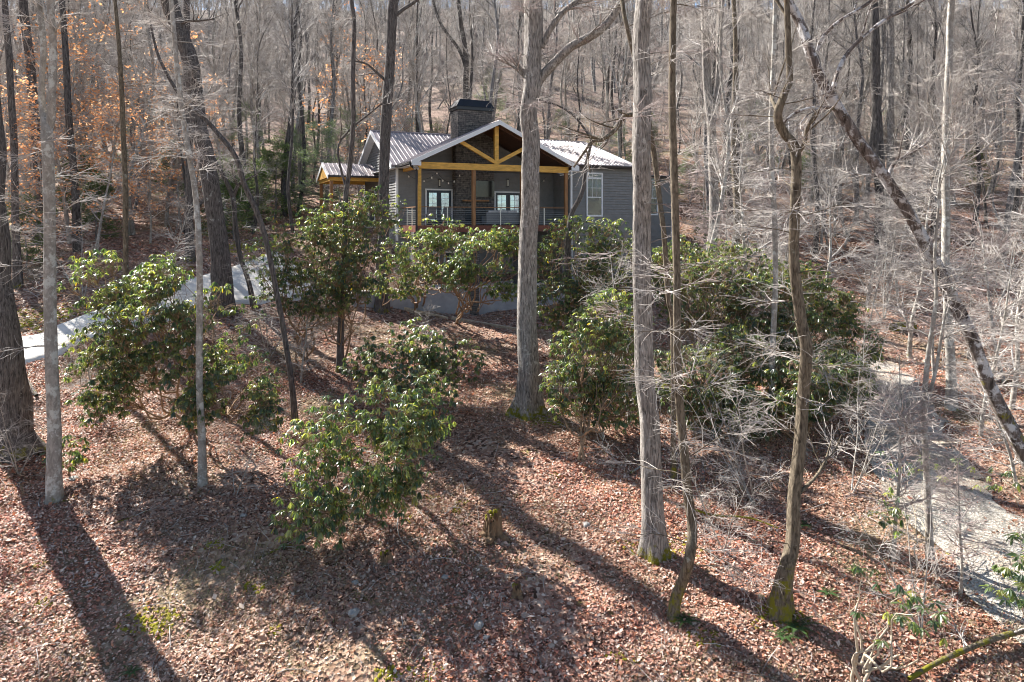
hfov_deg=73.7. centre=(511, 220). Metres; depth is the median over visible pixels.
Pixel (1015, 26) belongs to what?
bare tree
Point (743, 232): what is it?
bare sapling
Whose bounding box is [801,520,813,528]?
fern
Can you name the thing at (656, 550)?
tree
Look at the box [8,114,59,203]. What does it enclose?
bare sapling
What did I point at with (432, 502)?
fallen leaves
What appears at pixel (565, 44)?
bare tree
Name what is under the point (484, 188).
television
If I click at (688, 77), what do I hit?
bare tree
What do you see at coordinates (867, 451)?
bare sapling
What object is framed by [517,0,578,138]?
bare tree
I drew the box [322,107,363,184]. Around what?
pine sapling
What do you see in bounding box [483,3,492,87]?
bare tree
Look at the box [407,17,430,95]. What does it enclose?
bare tree
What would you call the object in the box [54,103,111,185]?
bare sapling
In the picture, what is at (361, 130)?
bare sapling
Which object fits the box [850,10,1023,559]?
tree
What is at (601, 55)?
bare tree
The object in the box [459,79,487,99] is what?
bare sapling
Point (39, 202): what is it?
beech sapling
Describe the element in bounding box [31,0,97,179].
bare tree
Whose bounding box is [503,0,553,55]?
bare tree
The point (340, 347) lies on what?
tree
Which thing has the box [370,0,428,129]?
bare tree
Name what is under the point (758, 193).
bare sapling
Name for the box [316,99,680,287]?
house
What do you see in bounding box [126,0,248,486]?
tree
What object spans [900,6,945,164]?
bare tree
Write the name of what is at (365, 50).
bare tree
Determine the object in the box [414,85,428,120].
bare sapling
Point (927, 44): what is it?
bare tree
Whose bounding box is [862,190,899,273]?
bare sapling
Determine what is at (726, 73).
bare sapling
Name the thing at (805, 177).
bare sapling
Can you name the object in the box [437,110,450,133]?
bare sapling
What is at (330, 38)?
bare tree
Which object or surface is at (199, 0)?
sky
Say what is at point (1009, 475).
rhododendron
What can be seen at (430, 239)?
rhododendron
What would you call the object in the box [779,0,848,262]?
bare tree
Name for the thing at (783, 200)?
bare sapling
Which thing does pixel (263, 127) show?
bare sapling
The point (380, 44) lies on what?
bare tree
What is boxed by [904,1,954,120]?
bare tree
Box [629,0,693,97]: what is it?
bare tree
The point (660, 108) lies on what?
bare sapling
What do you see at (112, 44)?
bare tree
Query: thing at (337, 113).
bare sapling
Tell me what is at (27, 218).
bare sapling
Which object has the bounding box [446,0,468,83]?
bare tree
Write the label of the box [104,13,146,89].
bare tree
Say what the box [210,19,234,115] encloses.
bare tree
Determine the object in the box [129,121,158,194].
bare sapling
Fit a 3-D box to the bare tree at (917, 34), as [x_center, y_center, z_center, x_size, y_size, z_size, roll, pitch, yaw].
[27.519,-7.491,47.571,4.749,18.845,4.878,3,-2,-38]
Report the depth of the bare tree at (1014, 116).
72.09 m
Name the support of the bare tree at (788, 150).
on the ground at (496, 355)
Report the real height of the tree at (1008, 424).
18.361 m
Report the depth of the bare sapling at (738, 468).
17.08 m
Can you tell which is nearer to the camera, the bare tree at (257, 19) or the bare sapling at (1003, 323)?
the bare sapling at (1003, 323)
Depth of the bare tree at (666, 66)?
88.54 m
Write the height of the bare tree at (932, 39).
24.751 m
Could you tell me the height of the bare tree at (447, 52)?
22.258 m
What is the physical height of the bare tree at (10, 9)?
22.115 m
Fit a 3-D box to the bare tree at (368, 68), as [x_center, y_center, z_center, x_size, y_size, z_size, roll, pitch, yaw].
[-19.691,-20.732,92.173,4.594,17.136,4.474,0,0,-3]
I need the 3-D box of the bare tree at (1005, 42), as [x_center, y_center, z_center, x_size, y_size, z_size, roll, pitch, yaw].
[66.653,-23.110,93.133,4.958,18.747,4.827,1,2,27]
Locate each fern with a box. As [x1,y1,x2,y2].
[115,665,146,679]
[669,612,704,628]
[764,627,803,644]
[780,616,823,638]
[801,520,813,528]
[816,586,839,597]
[844,564,870,575]
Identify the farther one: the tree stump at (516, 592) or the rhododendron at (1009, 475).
the rhododendron at (1009, 475)
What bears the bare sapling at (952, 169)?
on the ground at (496, 355)
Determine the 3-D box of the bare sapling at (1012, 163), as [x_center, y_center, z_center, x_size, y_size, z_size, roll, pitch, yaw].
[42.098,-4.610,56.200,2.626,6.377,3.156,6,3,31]
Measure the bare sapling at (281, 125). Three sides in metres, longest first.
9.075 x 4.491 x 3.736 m
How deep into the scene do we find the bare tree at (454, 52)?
103.30 m
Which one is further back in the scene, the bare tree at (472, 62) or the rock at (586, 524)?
the bare tree at (472, 62)
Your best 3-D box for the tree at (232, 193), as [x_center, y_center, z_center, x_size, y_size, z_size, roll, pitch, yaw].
[-13.238,-1.558,30.814,4.913,11.564,3.638,0,0,-20]
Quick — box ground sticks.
[5,191,1023,681]
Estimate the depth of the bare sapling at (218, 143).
42.69 m
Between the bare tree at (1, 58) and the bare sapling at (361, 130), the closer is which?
the bare tree at (1, 58)
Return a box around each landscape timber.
[404,307,447,319]
[451,317,516,330]
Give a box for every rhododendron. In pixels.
[39,431,90,476]
[57,248,285,442]
[241,193,396,362]
[268,373,459,550]
[282,184,407,357]
[337,313,487,424]
[365,213,470,312]
[429,223,519,323]
[537,215,653,358]
[538,288,653,461]
[651,235,772,406]
[653,323,770,440]
[721,259,846,412]
[721,348,875,443]
[804,278,886,405]
[849,564,949,681]
[867,486,909,550]
[967,466,1023,507]
[980,520,1023,630]
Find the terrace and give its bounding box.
[348,280,578,293]
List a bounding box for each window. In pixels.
[428,251,439,264]
[444,251,455,271]
[586,172,602,216]
[651,177,657,214]
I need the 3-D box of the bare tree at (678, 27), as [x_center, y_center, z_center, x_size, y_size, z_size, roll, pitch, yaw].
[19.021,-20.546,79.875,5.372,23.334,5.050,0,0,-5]
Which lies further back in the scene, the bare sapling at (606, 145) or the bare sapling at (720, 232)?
the bare sapling at (606, 145)
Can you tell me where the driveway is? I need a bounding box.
[22,252,314,363]
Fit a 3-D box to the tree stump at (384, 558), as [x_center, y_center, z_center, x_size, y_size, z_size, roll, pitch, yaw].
[-2.747,7.295,14.820,0.472,0.249,0.472,0,0,0]
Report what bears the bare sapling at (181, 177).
on the ground at (496, 355)
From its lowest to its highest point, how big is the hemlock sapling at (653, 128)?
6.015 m
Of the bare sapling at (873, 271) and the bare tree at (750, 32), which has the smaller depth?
the bare sapling at (873, 271)
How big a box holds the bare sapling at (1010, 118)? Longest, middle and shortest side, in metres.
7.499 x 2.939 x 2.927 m
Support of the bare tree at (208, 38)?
on the ground at (496, 355)
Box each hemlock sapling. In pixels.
[6,189,63,266]
[55,138,106,222]
[64,165,129,240]
[152,138,185,198]
[194,152,250,231]
[202,158,261,238]
[231,154,285,226]
[252,129,309,217]
[277,122,312,175]
[425,123,443,133]
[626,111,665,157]
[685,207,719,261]
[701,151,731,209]
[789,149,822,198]
[917,184,926,221]
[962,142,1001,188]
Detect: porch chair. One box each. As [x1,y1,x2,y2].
[421,207,436,224]
[436,207,451,224]
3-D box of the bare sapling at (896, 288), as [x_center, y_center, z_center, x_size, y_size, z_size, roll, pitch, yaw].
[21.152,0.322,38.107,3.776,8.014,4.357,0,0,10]
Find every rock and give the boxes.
[68,475,78,480]
[348,608,359,617]
[474,620,483,629]
[583,522,589,526]
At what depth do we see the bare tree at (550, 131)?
65.31 m
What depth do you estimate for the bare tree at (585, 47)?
107.03 m
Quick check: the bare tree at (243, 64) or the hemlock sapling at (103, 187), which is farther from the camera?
the bare tree at (243, 64)
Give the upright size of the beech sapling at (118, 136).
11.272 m
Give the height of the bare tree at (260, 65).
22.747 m
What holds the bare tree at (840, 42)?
on the ground at (496, 355)
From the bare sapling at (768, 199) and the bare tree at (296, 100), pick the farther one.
the bare tree at (296, 100)
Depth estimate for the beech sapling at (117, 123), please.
56.60 m
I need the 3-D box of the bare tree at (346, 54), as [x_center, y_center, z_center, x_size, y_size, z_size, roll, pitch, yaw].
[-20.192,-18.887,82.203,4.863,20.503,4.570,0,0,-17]
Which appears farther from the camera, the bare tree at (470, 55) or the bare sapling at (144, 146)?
the bare tree at (470, 55)
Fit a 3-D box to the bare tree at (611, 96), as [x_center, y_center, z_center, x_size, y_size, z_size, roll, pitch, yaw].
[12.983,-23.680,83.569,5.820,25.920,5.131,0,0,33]
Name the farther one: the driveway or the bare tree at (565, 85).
the bare tree at (565, 85)
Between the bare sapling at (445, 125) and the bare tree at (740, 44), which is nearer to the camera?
the bare sapling at (445, 125)
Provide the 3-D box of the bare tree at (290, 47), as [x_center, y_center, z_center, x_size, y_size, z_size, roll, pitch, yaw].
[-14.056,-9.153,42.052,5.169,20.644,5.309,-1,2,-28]
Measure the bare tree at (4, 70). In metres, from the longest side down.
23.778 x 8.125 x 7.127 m
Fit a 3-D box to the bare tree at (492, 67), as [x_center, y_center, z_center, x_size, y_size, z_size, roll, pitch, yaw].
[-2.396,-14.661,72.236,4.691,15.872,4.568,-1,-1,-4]
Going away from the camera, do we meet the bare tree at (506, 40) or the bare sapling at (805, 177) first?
the bare sapling at (805, 177)
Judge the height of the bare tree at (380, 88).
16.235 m
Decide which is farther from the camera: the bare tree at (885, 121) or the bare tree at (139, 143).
the bare tree at (885, 121)
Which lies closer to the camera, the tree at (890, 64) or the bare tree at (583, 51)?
the tree at (890, 64)
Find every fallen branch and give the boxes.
[113,491,166,523]
[259,535,313,558]
[629,455,665,473]
[681,503,777,528]
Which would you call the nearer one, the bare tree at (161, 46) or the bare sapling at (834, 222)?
the bare sapling at (834, 222)
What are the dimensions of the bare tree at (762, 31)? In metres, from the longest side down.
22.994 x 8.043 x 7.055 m
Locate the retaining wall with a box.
[351,281,608,314]
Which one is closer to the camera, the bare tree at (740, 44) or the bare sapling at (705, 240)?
the bare sapling at (705, 240)
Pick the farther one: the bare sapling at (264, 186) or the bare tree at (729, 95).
the bare tree at (729, 95)
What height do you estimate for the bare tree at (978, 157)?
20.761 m
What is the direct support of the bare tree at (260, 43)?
on the ground at (496, 355)
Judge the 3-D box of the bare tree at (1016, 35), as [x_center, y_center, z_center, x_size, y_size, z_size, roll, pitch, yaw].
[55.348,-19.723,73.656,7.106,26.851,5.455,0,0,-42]
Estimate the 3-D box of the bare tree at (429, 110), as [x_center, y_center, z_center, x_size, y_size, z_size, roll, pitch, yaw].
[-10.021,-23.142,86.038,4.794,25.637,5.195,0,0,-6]
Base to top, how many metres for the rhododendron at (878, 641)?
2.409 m
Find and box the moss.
[17,239,951,681]
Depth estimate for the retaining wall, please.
34.95 m
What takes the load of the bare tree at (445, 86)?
on the ground at (496, 355)
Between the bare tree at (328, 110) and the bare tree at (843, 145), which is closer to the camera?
the bare tree at (843, 145)
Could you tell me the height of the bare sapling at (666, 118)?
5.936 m
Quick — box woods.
[11,0,1020,102]
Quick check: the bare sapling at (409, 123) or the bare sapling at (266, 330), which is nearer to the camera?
the bare sapling at (266, 330)
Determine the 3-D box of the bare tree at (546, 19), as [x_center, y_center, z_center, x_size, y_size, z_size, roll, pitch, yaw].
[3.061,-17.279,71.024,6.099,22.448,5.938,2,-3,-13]
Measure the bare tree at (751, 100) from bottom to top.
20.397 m
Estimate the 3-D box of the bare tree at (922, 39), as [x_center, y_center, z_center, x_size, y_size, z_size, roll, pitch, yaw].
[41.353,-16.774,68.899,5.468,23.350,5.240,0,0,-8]
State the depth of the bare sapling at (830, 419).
20.12 m
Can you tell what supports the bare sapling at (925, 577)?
on the ground at (496, 355)
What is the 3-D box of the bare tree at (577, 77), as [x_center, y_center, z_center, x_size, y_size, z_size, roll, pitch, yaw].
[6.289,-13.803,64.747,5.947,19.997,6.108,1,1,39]
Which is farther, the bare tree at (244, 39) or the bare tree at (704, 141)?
the bare tree at (244, 39)
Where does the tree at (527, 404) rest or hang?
on the ground at (496, 355)
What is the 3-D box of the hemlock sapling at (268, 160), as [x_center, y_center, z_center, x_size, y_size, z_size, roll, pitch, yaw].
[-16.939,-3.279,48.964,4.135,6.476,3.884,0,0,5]
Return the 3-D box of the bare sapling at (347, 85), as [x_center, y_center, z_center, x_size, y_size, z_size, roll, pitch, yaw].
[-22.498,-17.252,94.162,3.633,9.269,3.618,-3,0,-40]
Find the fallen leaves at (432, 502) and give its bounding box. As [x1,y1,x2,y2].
[0,332,1023,681]
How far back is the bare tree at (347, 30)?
79.19 m
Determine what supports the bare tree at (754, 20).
on the ground at (496, 355)
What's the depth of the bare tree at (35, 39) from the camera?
49.75 m
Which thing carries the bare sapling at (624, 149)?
on the ground at (496, 355)
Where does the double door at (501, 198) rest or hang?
in the house
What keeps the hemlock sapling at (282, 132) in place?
on the ground at (496, 355)
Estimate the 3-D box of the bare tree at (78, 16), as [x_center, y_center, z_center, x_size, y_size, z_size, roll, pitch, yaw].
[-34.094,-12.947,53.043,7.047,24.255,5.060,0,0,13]
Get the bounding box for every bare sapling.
[0,383,83,473]
[5,131,31,192]
[5,161,33,239]
[5,172,40,262]
[6,187,129,299]
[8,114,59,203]
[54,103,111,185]
[61,321,106,397]
[82,83,109,161]
[95,133,116,183]
[126,88,168,206]
[126,116,157,176]
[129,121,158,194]
[133,193,206,297]
[143,170,201,234]
[152,112,200,228]
[167,140,202,217]
[196,85,252,226]
[206,412,275,493]
[213,121,249,168]
[220,111,243,167]
[226,253,326,359]
[229,88,253,160]
[229,152,288,222]
[247,97,271,158]
[266,90,307,172]
[266,112,286,152]
[270,80,295,145]
[272,269,336,383]
[273,154,295,205]
[295,109,342,169]
[317,110,348,162]
[318,125,347,204]
[319,90,349,168]
[334,107,368,186]
[337,130,363,198]
[338,63,356,109]
[340,135,363,202]
[372,228,439,286]
[391,59,437,131]
[397,76,414,128]
[398,107,425,131]
[413,295,451,374]
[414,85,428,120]
[429,113,450,133]
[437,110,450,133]
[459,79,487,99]
[498,75,514,121]
[503,85,522,128]
[537,316,625,439]
[555,93,584,140]
[576,238,670,426]
[577,76,604,144]
[584,103,622,152]
[586,94,621,149]
[600,113,616,153]
[602,108,631,161]
[651,113,679,162]
[651,125,668,174]
[653,84,668,125]
[655,95,692,144]
[660,334,789,504]
[660,441,775,548]
[669,193,778,351]
[680,142,725,244]
[683,95,809,384]
[684,191,740,272]
[700,115,751,236]
[702,190,757,305]
[720,47,745,115]
[729,129,783,234]
[732,199,803,316]
[741,170,787,263]
[742,147,783,249]
[743,136,821,270]
[756,194,814,308]
[762,222,814,289]
[765,96,801,171]
[775,116,817,188]
[776,171,815,260]
[778,300,920,440]
[779,182,803,258]
[780,148,849,232]
[783,118,868,307]
[799,178,931,318]
[801,109,853,244]
[801,146,833,237]
[807,142,852,209]
[809,90,865,236]
[809,347,848,439]
[812,338,940,501]
[825,445,978,628]
[828,336,965,562]
[832,160,874,247]
[836,165,924,305]
[839,109,863,184]
[844,108,885,190]
[845,245,907,352]
[846,112,869,169]
[851,71,899,177]
[854,157,928,295]
[859,163,920,302]
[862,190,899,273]
[875,451,962,572]
[880,134,968,357]
[883,170,964,297]
[887,208,972,374]
[892,145,953,267]
[894,130,928,199]
[915,139,972,223]
[921,416,1013,595]
[924,124,970,217]
[925,148,964,196]
[928,187,1023,358]
[931,219,1023,435]
[932,174,1023,382]
[938,310,1023,482]
[939,132,985,195]
[950,83,988,179]
[959,172,1023,331]
[963,150,1023,409]
[973,193,1023,262]
[991,99,1022,157]
[1001,88,1023,162]
[1005,62,1015,118]
[1006,140,1023,187]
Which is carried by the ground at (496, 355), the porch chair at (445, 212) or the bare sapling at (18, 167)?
the bare sapling at (18, 167)
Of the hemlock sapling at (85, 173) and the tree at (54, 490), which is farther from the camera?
the hemlock sapling at (85, 173)
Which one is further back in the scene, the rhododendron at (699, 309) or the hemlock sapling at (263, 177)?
the hemlock sapling at (263, 177)
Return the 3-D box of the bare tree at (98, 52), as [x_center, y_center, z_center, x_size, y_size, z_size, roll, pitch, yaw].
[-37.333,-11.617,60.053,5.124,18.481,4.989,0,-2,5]
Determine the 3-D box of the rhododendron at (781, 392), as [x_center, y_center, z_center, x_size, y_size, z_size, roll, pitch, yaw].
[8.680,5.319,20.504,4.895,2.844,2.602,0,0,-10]
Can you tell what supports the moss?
on the ground at (496, 355)
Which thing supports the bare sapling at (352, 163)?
on the ground at (496, 355)
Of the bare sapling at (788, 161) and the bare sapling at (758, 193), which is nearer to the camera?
the bare sapling at (758, 193)
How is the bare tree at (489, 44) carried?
on the ground at (496, 355)
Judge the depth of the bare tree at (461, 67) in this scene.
91.83 m
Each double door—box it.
[425,189,452,224]
[494,191,519,224]
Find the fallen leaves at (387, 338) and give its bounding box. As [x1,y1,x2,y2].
[8,199,1023,367]
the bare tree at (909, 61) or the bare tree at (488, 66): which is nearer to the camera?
the bare tree at (909, 61)
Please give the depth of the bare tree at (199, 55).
69.25 m
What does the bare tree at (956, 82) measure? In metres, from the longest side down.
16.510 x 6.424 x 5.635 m
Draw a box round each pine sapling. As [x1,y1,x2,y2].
[114,96,168,168]
[221,99,274,187]
[277,127,329,205]
[290,117,360,220]
[303,109,323,150]
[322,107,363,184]
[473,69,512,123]
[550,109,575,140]
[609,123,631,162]
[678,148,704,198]
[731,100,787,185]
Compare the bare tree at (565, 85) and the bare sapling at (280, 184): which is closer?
the bare sapling at (280, 184)
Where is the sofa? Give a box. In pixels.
[482,210,519,224]
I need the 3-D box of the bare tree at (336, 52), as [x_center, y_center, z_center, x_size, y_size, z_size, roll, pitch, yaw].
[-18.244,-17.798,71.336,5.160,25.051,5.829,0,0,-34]
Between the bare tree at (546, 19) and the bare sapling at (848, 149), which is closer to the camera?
the bare sapling at (848, 149)
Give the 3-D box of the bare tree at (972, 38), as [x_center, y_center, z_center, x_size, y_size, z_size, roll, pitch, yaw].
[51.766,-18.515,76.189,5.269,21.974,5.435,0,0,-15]
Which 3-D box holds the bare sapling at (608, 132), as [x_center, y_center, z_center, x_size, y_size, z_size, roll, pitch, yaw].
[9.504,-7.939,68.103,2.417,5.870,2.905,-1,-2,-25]
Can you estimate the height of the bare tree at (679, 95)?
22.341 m
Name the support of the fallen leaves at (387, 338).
on the ground at (496, 355)
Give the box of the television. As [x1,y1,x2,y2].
[476,181,493,196]
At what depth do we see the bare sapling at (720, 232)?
35.62 m
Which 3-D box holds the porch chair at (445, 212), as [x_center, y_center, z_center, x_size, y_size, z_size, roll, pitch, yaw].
[-3.778,-0.215,37.834,0.697,0.987,0.755,0,0,-41]
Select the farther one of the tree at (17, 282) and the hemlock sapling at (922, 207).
the hemlock sapling at (922, 207)
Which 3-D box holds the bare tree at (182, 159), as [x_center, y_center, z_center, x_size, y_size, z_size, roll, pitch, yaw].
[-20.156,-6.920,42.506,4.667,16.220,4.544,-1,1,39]
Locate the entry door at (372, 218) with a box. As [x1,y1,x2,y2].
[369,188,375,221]
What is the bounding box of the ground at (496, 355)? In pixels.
[0,5,1023,681]
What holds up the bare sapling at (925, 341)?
on the ground at (496, 355)
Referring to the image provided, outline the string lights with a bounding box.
[408,172,545,183]
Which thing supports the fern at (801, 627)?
on the ground at (496, 355)
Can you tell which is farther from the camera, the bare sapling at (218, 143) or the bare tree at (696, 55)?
the bare tree at (696, 55)
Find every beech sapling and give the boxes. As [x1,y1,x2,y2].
[0,50,29,146]
[0,67,64,245]
[2,8,111,243]
[3,11,105,220]
[4,119,91,272]
[5,11,101,166]
[17,0,137,186]
[26,0,134,212]
[68,94,163,255]
[72,0,173,184]
[88,65,183,235]
[110,122,182,244]
[125,17,232,226]
[169,92,236,205]
[302,1,381,163]
[339,45,421,157]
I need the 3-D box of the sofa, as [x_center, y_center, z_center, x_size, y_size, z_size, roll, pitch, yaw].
[-0.633,-0.139,38.530,2.032,0.836,0.755,0,0,-24]
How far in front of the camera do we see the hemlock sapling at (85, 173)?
46.93 m
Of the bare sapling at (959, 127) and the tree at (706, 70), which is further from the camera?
the bare sapling at (959, 127)
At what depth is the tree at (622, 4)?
17.91 m
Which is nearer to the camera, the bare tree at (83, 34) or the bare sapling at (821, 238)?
the bare sapling at (821, 238)
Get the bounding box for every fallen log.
[28,379,38,396]
[889,314,916,331]
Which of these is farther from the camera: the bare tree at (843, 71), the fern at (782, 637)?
the bare tree at (843, 71)
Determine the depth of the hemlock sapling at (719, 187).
54.48 m
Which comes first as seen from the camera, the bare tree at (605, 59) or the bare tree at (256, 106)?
the bare tree at (256, 106)
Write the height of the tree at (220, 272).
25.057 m
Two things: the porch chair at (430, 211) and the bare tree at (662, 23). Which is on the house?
the porch chair at (430, 211)
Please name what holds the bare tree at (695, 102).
on the ground at (496, 355)
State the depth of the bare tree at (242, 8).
65.05 m
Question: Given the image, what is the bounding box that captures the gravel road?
[728,328,1023,644]
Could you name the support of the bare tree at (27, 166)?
on the ground at (496, 355)
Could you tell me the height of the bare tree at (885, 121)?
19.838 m
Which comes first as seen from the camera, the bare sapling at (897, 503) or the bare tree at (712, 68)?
the bare sapling at (897, 503)
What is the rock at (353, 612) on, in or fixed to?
on the ground at (496, 355)
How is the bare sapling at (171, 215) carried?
on the ground at (496, 355)
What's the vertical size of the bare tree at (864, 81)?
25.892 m
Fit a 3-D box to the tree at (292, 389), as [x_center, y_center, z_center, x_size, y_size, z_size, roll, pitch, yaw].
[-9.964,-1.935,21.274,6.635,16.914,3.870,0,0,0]
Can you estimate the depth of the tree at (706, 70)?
32.87 m
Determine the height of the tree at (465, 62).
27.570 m
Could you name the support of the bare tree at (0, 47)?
on the ground at (496, 355)
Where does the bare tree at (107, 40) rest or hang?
on the ground at (496, 355)
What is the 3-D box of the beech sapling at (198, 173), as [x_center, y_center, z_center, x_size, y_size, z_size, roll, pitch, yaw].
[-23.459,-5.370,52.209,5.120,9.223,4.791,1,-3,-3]
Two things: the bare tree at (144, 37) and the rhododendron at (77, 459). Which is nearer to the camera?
the rhododendron at (77, 459)
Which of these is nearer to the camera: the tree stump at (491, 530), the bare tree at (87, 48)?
the tree stump at (491, 530)
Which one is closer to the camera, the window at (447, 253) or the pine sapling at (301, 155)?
the window at (447, 253)
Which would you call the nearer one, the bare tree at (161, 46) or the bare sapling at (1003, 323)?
the bare sapling at (1003, 323)
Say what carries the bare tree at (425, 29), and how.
on the ground at (496, 355)
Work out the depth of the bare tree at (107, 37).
54.23 m
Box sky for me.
[14,0,1010,11]
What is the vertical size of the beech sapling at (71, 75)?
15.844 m
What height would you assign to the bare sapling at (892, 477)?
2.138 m
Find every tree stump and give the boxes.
[376,549,394,567]
[478,507,509,543]
[509,583,522,599]
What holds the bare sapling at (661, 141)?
on the ground at (496, 355)
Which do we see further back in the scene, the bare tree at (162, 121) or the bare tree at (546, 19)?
the bare tree at (546, 19)
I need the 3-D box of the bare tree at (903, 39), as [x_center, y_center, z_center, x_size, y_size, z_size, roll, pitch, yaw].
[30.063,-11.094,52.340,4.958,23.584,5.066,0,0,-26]
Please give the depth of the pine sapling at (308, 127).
75.69 m
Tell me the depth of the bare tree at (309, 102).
95.60 m
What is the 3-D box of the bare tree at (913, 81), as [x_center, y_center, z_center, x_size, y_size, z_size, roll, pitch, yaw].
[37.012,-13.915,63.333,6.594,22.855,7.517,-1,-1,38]
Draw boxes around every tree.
[0,0,25,106]
[0,0,59,288]
[0,0,74,211]
[0,0,78,159]
[0,0,80,206]
[0,0,88,205]
[0,0,119,504]
[0,1,18,94]
[0,1,72,216]
[0,96,90,463]
[2,0,43,245]
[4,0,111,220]
[12,0,47,62]
[23,0,84,252]
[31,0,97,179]
[34,0,110,189]
[45,0,108,181]
[56,0,112,195]
[57,0,111,125]
[57,0,129,205]
[59,0,120,142]
[66,0,106,141]
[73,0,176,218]
[79,0,122,149]
[81,4,110,145]
[85,0,179,234]
[88,0,183,315]
[89,0,106,151]
[92,0,142,155]
[95,0,133,105]
[98,0,146,110]
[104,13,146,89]
[106,0,145,152]
[108,0,162,195]
[112,0,162,176]
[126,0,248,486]
[128,0,208,179]
[131,0,217,188]
[133,3,157,149]
[139,0,298,420]
[144,1,215,234]
[145,0,181,161]
[146,0,260,317]
[161,0,245,192]
[161,2,215,121]
[162,62,269,308]
[171,0,267,205]
[179,0,258,149]
[183,0,223,262]
[198,0,228,123]
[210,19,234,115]
[212,0,270,157]
[217,0,244,128]
[217,0,256,162]
[220,0,253,226]
[222,1,252,64]
[224,0,304,233]
[229,0,280,159]
[230,1,272,164]
[231,0,280,131]
[232,0,289,153]
[234,0,293,203]
[242,2,290,138]
[244,0,329,232]
[247,0,281,133]
[261,0,329,200]
[263,6,280,108]
[265,0,316,146]
[271,0,300,216]
[272,0,333,191]
[274,0,327,209]
[284,0,305,185]
[290,0,345,178]
[295,0,374,202]
[298,1,315,66]
[298,5,322,122]
[299,0,326,154]
[307,0,318,126]
[310,0,357,191]
[310,0,405,372]
[312,43,339,116]
[313,3,349,93]
[315,0,349,150]
[315,0,355,150]
[319,0,372,147]
[325,32,374,154]
[327,0,378,156]
[334,0,386,190]
[338,0,418,313]
[338,6,360,120]
[345,0,364,101]
[354,0,386,99]
[356,1,441,131]
[356,9,379,124]
[357,20,410,130]
[368,0,393,88]
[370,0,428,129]
[378,1,407,98]
[387,7,426,112]
[395,0,457,132]
[395,1,449,108]
[396,0,430,129]
[401,0,441,131]
[406,0,445,132]
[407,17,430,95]
[410,1,431,130]
[421,0,450,130]
[421,1,464,133]
[428,6,467,108]
[431,0,475,98]
[435,0,469,92]
[442,10,474,122]
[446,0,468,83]
[448,0,490,98]
[450,0,497,98]
[450,1,502,99]
[452,0,516,99]
[461,0,522,103]
[465,4,508,100]
[469,0,515,121]
[473,10,508,113]
[477,0,633,421]
[481,0,503,94]
[482,27,596,359]
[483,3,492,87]
[486,8,515,77]
[496,0,523,130]
[497,0,523,130]
[499,0,549,132]
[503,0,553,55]
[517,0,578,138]
[521,0,568,138]
[531,0,687,478]
[537,3,575,138]
[543,0,565,89]
[543,1,597,126]
[550,0,610,140]
[550,0,769,566]
[558,0,576,83]
[558,0,595,140]
[566,0,624,142]
[571,4,590,91]
[574,3,597,100]
[584,0,789,622]
[588,1,616,139]
[593,9,616,109]
[595,18,618,102]
[596,0,667,157]
[598,0,633,156]
[599,6,616,125]
[603,0,633,154]
[612,0,695,148]
[612,1,657,51]
[615,0,669,85]
[625,0,633,100]
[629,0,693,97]
[651,0,693,123]
[652,3,731,202]
[655,0,695,74]
[655,0,701,175]
[657,0,754,227]
[661,0,731,322]
[663,0,772,336]
[664,27,698,152]
[682,25,713,174]
[683,0,701,106]
[683,14,702,106]
[685,12,701,122]
[695,0,908,625]
[696,0,732,217]
[709,0,847,408]
[711,1,726,100]
[715,0,762,239]
[716,2,782,209]
[719,2,771,150]
[722,2,751,83]
[723,0,771,193]
[723,8,749,92]
[727,0,765,274]
[730,0,787,235]
[739,0,811,249]
[739,0,816,195]
[740,0,810,231]
[740,1,767,69]
[742,0,1023,469]
[744,0,820,166]
[745,3,770,93]
[753,0,779,218]
[753,0,818,226]
[756,11,801,153]
[763,0,822,129]
[771,0,858,199]
[772,1,809,136]
[778,0,873,241]
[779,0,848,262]
[791,0,837,118]
[791,5,870,252]
[795,1,833,149]
[796,0,824,143]
[797,0,864,217]
[809,0,869,190]
[810,0,870,207]
[810,0,880,103]
[811,0,913,208]
[815,0,886,224]
[819,11,869,121]
[836,1,919,166]
[837,3,905,157]
[838,1,870,176]
[840,0,918,111]
[841,0,901,216]
[847,0,913,258]
[848,0,900,140]
[850,0,912,252]
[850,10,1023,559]
[855,1,920,149]
[859,2,930,186]
[869,0,945,212]
[873,0,1023,410]
[879,0,942,181]
[880,0,945,241]
[880,2,918,147]
[883,0,1009,238]
[883,22,921,172]
[895,0,930,232]
[896,0,972,203]
[897,0,947,156]
[899,0,962,234]
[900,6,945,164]
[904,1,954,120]
[915,1,945,105]
[927,2,963,144]
[936,0,1018,227]
[936,17,984,124]
[938,0,1022,229]
[938,4,982,122]
[940,0,1015,247]
[940,12,995,167]
[942,0,999,93]
[953,0,1004,151]
[954,0,1023,197]
[960,0,1012,137]
[963,0,1023,260]
[981,1,1020,140]
[987,0,1019,117]
[993,33,1023,114]
[995,0,1020,136]
[996,16,1015,92]
[1001,3,1023,97]
[1003,14,1023,84]
[1005,2,1019,104]
[1006,90,1023,159]
[1011,0,1023,221]

